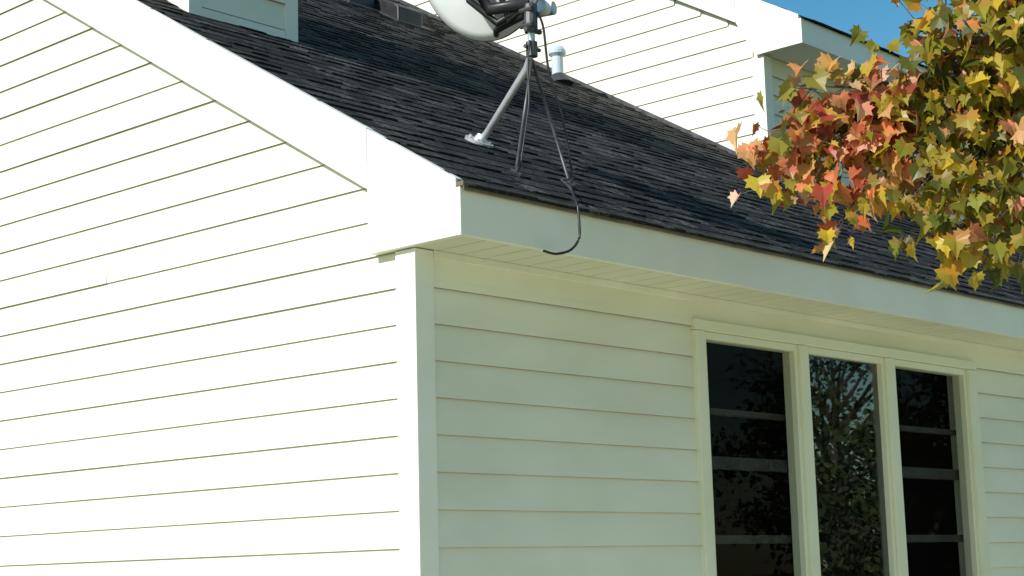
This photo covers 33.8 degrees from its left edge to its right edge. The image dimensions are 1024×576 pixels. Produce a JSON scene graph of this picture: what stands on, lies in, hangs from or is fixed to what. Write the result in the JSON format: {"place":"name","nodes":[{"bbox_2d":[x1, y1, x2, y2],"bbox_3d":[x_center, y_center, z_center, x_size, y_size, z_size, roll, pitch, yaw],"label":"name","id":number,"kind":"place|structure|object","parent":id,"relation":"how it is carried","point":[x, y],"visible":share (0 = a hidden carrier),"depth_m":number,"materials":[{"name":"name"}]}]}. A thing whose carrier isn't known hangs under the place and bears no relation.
{"place":"outdoors","nodes":[
{"label":"outdoors","id":0,"kind":"place"},
{"bbox_2d":[168,0,177,5],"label":"dormer side siding","id":1,"kind":"object","parent":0,"point":[175,2],"visible":0.15,"depth_m":6.48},
{"bbox_2d":[202,0,284,29],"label":"dormer front siding","id":2,"kind":"object","parent":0,"point":[270,13],"visible":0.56,"depth_m":6.64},
{"bbox_2d":[343,0,383,12],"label":"roof vent","id":3,"kind":"object","parent":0,"point":[368,4],"visible":1,"depth_m":9.87,"materials":[{"name":"black metal"}]},
{"bbox_2d":[374,0,434,31],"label":"roof vent","id":4,"kind":"object","parent":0,"point":[402,13],"visible":0.91,"depth_m":9.92,"materials":[{"name":"black metal"}]},
{"bbox_2d":[709,408,963,543],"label":"window blind rails","id":5,"kind":"object","parent":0,"point":[745,464],"depth_m":6.32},
{"bbox_2d":[762,0,978,75],"label":"sky","id":6,"kind":"structure","parent":0,"point":[882,19],"materials":[{"name":"blue"}]},
{"bbox_2d":[725,0,1023,293],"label":"maple tree","id":7,"kind":"object","parent":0,"point":[938,118],"visible":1,"depth_m":4.93,"materials":[{"name":"multicoloured plant"}]},
{"bbox_3d":[-0.665,3.598,11.681,10.340,0.548,9.940,-10,-13,42],"label":"foundation","id":8,"kind":"object","parent":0,"visible":0},
{"bbox_2d":[3,202,965,575],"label":"wall sheathing","id":9,"kind":"object","parent":8,"relation":"on","point":[957,482],"depth_m":7.48,"materials":[{"name":"white paint"}]},
{"bbox_2d":[0,0,399,575],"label":"gable wall siding","id":10,"kind":"object","parent":9,"relation":"attached to","point":[216,352],"visible":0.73,"depth_m":5.77,"materials":[{"name":"plastic"}]},
{"bbox_2d":[395,248,438,575],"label":"corner board","id":11,"kind":"object","parent":9,"relation":"attached to","point":[417,464],"visible":1,"depth_m":4.93,"materials":[{"name":"white paint"}]},
{"bbox_2d":[412,237,1023,350],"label":"soffit","id":12,"kind":"structure","parent":9,"relation":"attached to","point":[479,248],"depth_m":5.86,"materials":[{"name":"plastic"}]},
{"bbox_2d":[367,129,462,254],"bbox_3d":[-0.292,-0.317,5.002,0.374,0.390,0.030,-10,-13,42],"label":"eave return","id":13,"kind":"object","parent":12,"relation":"on","point":[411,199],"visible":1,"depth_m":5.00,"materials":[{"name":"white paint"}]},
{"bbox_2d":[432,250,1023,355],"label":"frieze channel","id":14,"kind":"object","parent":12,"relation":"attached to","point":[573,277],"visible":1,"depth_m":6.00,"materials":[{"name":"white paint"}]},
{"bbox_2d":[433,258,1023,575],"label":"front wall siding","id":15,"kind":"object","parent":9,"relation":"attached to","point":[565,429],"visible":1,"depth_m":5.46,"materials":[{"name":"plastic"}]},
{"bbox_2d":[706,342,959,575],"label":"window glass","id":16,"kind":"object","parent":9,"relation":"attached to","point":[749,502],"depth_m":8.12,"materials":[{"name":"glass"}]},
{"bbox_2d":[674,0,999,192],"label":"wall sheathing","id":17,"kind":"object","parent":9,"relation":"attached to","point":[703,12],"depth_m":9.75,"materials":[{"name":"white paint"}]},
{"bbox_2d":[403,0,755,150],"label":"side siding","id":18,"kind":"object","parent":17,"relation":"attached to","point":[686,66],"visible":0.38,"depth_m":9.93,"materials":[{"name":"plastic"}]},
{"bbox_2d":[395,0,755,164],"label":"step flashing","id":19,"kind":"object","parent":18,"relation":"attached to","point":[671,124],"visible":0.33,"depth_m":10.13,"materials":[{"name":"metal"}]},
{"bbox_3d":[1.390,-2.447,13.557,5.730,3.422,5.762,-10,-13,42],"label":"upper roof deck","id":20,"kind":"object","parent":17,"relation":"on","visible":0},
{"bbox_2d":[678,0,800,55],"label":"rake board","id":21,"kind":"object","parent":20,"relation":"attached to","point":[765,27],"visible":1,"depth_m":9.42,"materials":[{"name":"white paint"}]},
{"bbox_2d":[761,0,929,69],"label":"roof shingles","id":22,"kind":"object","parent":20,"relation":"on","point":[843,33],"visible":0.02,"depth_m":9.63,"materials":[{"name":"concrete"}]},
{"bbox_2d":[764,18,1017,106],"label":"roof eave","id":23,"kind":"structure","parent":20,"relation":"attached to","point":[815,40],"depth_m":9.51,"materials":[{"name":"white paint"}]},
{"bbox_2d":[690,318,990,575],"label":"window frame","id":24,"kind":"object","parent":9,"relation":"attached to","point":[698,327],"visible":0.64,"depth_m":6.44,"materials":[{"name":"white wood"}]},
{"bbox_2d":[704,331,979,575],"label":"window sash","id":25,"kind":"object","parent":24,"relation":"in","point":[789,352],"depth_m":6.80,"materials":[{"name":"white wood"}]},
{"bbox_2d":[770,56,1023,223],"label":"front siding","id":26,"kind":"object","parent":9,"relation":"attached to","point":[781,70],"visible":0.16,"depth_m":9.61,"materials":[{"name":"plastic"}]},
{"bbox_2d":[752,55,774,164],"bbox_3d":[1.414,-0.915,9.404,0.078,0.773,0.078,-10,-13,42],"label":"corner board","id":27,"kind":"object","parent":26,"relation":"attached to","point":[762,73],"visible":0.61,"depth_m":9.40,"materials":[{"name":"white paint"}]},
{"bbox_3d":[-0.788,-0.605,12.397,10.848,3.236,10.012,-10,-13,42],"label":"roof","id":28,"kind":"object","parent":9,"relation":"on","visible":0},
{"bbox_2d":[47,0,372,188],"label":"rake board","id":29,"kind":"object","parent":28,"relation":"attached to","point":[325,134],"visible":1,"depth_m":5.62,"materials":[{"name":"white paint"}]},
{"bbox_2d":[429,0,580,254],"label":"satellite dish","id":30,"kind":"object","parent":28,"relation":"on","point":[485,20],"visible":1,"depth_m":5.69,"materials":[{"name":"metal"}]},
{"bbox_2d":[548,45,572,85],"bbox_3d":[0.277,-1.298,9.951,0.166,0.264,0.168,-10,-13,42],"label":"plumbing vent","id":31,"kind":"object","parent":28,"relation":"on","point":[556,53],"visible":0.82,"depth_m":9.93,"materials":[{"name":"plastic"}]},
{"bbox_2d":[138,0,1023,305],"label":"roof shingles","id":32,"kind":"object","parent":28,"relation":"on","point":[436,96],"visible":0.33,"depth_m":6.86,"materials":[{"name":"black asphalt"}]},
{"bbox_2d":[178,0,297,41],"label":"dormer trim","id":33,"kind":"structure","parent":32,"relation":"on","point":[290,32],"depth_m":6.64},
{"bbox_2d":[456,186,1023,338],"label":"fascia board","id":34,"kind":"object","parent":28,"relation":"attached to","point":[501,220],"visible":1,"depth_m":5.72,"materials":[{"name":"white paint"}]},
{"bbox_2d":[456,180,1023,308],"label":"drip edge","id":35,"kind":"object","parent":34,"relation":"attached to","point":[462,183],"visible":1,"depth_m":5.73,"materials":[{"name":"metal"}]}
]}

